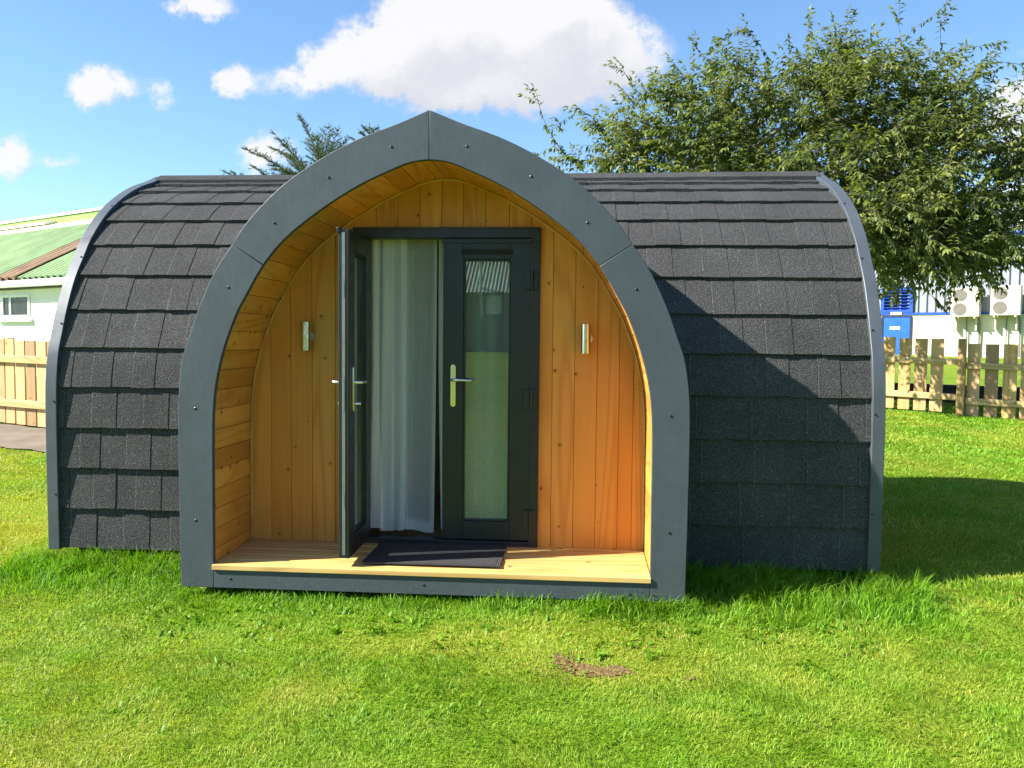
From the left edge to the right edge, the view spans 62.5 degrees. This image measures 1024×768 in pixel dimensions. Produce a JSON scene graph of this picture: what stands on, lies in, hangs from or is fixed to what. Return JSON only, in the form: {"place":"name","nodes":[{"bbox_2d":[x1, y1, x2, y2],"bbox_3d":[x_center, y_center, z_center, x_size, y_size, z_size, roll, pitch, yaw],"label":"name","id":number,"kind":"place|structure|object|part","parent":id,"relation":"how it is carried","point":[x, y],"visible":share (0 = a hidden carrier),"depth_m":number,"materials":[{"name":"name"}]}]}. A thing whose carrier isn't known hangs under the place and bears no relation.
{"place":"outdoors","nodes":[
{"label":"outdoors","id":0,"kind":"place"},
{"bbox_2d":[0,424,45,451],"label":"path","id":1,"kind":"structure","parent":0,"point":[18,436],"depth_m":10.31,"materials":[{"name":"concrete"}]},
{"bbox_2d":[0,355,1023,767],"bbox_3d":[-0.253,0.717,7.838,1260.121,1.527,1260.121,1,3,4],"label":"ground","id":2,"kind":"structure","parent":0,"point":[950,373],"depth_m":3.98,"materials":[{"name":"plant"}]},
{"bbox_2d":[0,338,48,426],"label":"picket fence","id":3,"kind":"object","parent":2,"relation":"on","point":[24,363],"visible":0.34,"depth_m":11.19,"materials":[{"name":"brown wood"}]},
{"bbox_2d":[0,207,102,373],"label":"white building","id":4,"kind":"structure","parent":2,"relation":"on","point":[37,253],"depth_m":20.25,"materials":[{"name":"paint"}]},
{"bbox_2d":[0,294,32,321],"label":"window","id":5,"kind":"structure","parent":4,"relation":"in","point":[13,308],"depth_m":19.94,"materials":[{"name":"white plastic"}]},
{"bbox_2d":[219,112,348,174],"bbox_3d":[-4.247,-3.255,20.602,4.902,6.302,4.773,1,3,4],"label":"conifer tree","id":6,"kind":"object","parent":2,"relation":"on","point":[320,150],"visible":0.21,"depth_m":19.50,"materials":[{"name":"green plant"}]},
{"bbox_2d":[345,123,380,140],"bbox_3d":[-3.844,-3.931,24.186,4.334,7.014,5.151,1,3,4],"label":"conifer tree","id":7,"kind":"object","parent":2,"relation":"on","point":[367,130],"visible":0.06,"depth_m":23.84,"materials":[{"name":"green plant"}]},
{"bbox_2d":[45,110,885,602],"bbox_3d":[-0.287,-0.174,6.464,5.233,2.931,3.376,1,3,4],"label":"camping pod","id":8,"kind":"object","parent":2,"relation":"on","point":[715,396],"visible":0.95,"depth_m":5.32,"materials":[{"name":"tile"}]},
{"bbox_2d":[300,322,315,350],"bbox_3d":[-1.310,-0.305,5.403,0.066,0.181,0.114,1,3,14],"label":"wall light","id":9,"kind":"object","parent":8,"relation":"attached to","point":[307,335],"visible":1,"depth_m":5.35,"materials":[{"name":"metal"}]},
{"bbox_2d":[331,227,370,558],"bbox_3d":[-0.954,0.046,5.143,0.198,1.915,0.568,1,3,3],"label":"door","id":10,"kind":"structure","parent":8,"relation":"in","point":[351,245],"depth_m":4.95,"materials":[{"name":"black glass"}]},
{"bbox_2d":[370,240,436,532],"bbox_3d":[-0.722,0.012,5.571,0.455,1.954,0.145,1,3,4],"label":"curtain","id":11,"kind":"object","parent":8,"relation":"hanging from","point":[390,317],"visible":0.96,"depth_m":5.54,"materials":[{"name":"white fabric"}]},
{"bbox_2d":[362,542,506,566],"bbox_3d":[-0.459,1.042,5.179,0.817,0.008,0.490,1,3,4],"label":"doormat","id":12,"kind":"object","parent":8,"relation":"on","point":[438,554],"visible":1,"depth_m":5.14,"materials":[{"name":"black rubber"}]},
{"bbox_2d":[439,240,508,528],"bbox_3d":[-0.181,0.005,5.525,0.611,1.925,0.095,1,3,4],"label":"curtain","id":13,"kind":"object","parent":8,"relation":"hanging from","point":[487,340],"visible":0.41,"depth_m":5.51,"materials":[{"name":"white fabric"}]},
{"bbox_2d":[442,238,531,540],"bbox_3d":[-0.161,0.040,5.388,0.568,1.915,0.198,1,3,4],"label":"door","id":14,"kind":"structure","parent":8,"relation":"in","point":[457,251],"depth_m":5.36,"materials":[{"name":"black plastic"}]},
{"bbox_2d":[580,324,592,353],"bbox_3d":[0.464,-0.281,5.266,0.066,0.181,0.114,1,3,14],"label":"wall light","id":15,"kind":"object","parent":8,"relation":"attached to","point":[586,338],"visible":1,"depth_m":5.21,"materials":[{"name":"metal"}]},
{"bbox_2d":[549,650,694,684],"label":"bare soil","id":16,"kind":"structure","parent":2,"relation":"on","point":[595,670],"depth_m":4.00,"materials":[{"name":"brown soil"}]},
{"bbox_2d":[516,0,1023,314],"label":"leafy tree","id":17,"kind":"object","parent":2,"relation":"on","point":[937,212],"visible":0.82,"depth_m":13.31,"materials":[{"name":"green plant"}]},
{"bbox_2d":[875,218,1023,358],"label":"industrial unit","id":18,"kind":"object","parent":2,"relation":"on","point":[928,319],"visible":0.06,"depth_m":31.59,"materials":[{"name":"white paint"}]},
{"bbox_3d":[14.859,-1.704,32.629,0.960,1.756,0.046,3,4,38],"label":"door","id":19,"kind":"part","parent":18,"relation":"part of","materials":[{"name":"blue paint"}]},
{"bbox_2d":[950,287,980,343],"bbox_3d":[16.585,-2.229,30.862,0.940,2.550,0.550,3,4,38],"label":"air conditioner","id":20,"kind":"object","parent":18,"relation":"attached to","point":[966,306],"visible":0.91,"depth_m":30.67,"materials":[{"name":"white metal"}]},
{"bbox_2d":[990,285,1022,357],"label":"air conditioner","id":21,"kind":"object","parent":18,"relation":"attached to","point":[1006,306],"visible":0.91,"depth_m":29.88,"materials":[{"name":"white metal"}]},
{"bbox_2d":[884,337,1023,418],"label":"picket fence","id":22,"kind":"object","parent":2,"relation":"on","point":[1010,366],"visible":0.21,"depth_m":13.33,"materials":[{"name":"brown wood"}]},
{"bbox_2d":[894,383,1019,402],"bbox_3d":[8.275,0.275,14.859,12.020,0.480,0.180,3,4,38],"label":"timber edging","id":23,"kind":"object","parent":2,"relation":"on","point":[949,389],"visible":0.14,"depth_m":15.07,"materials":[{"name":"black wood"}]},
{"bbox_2d":[0,0,1023,230],"label":"sky","id":24,"kind":"structure","parent":0,"point":[100,99],"materials":[{"name":"blue"}]}
]}

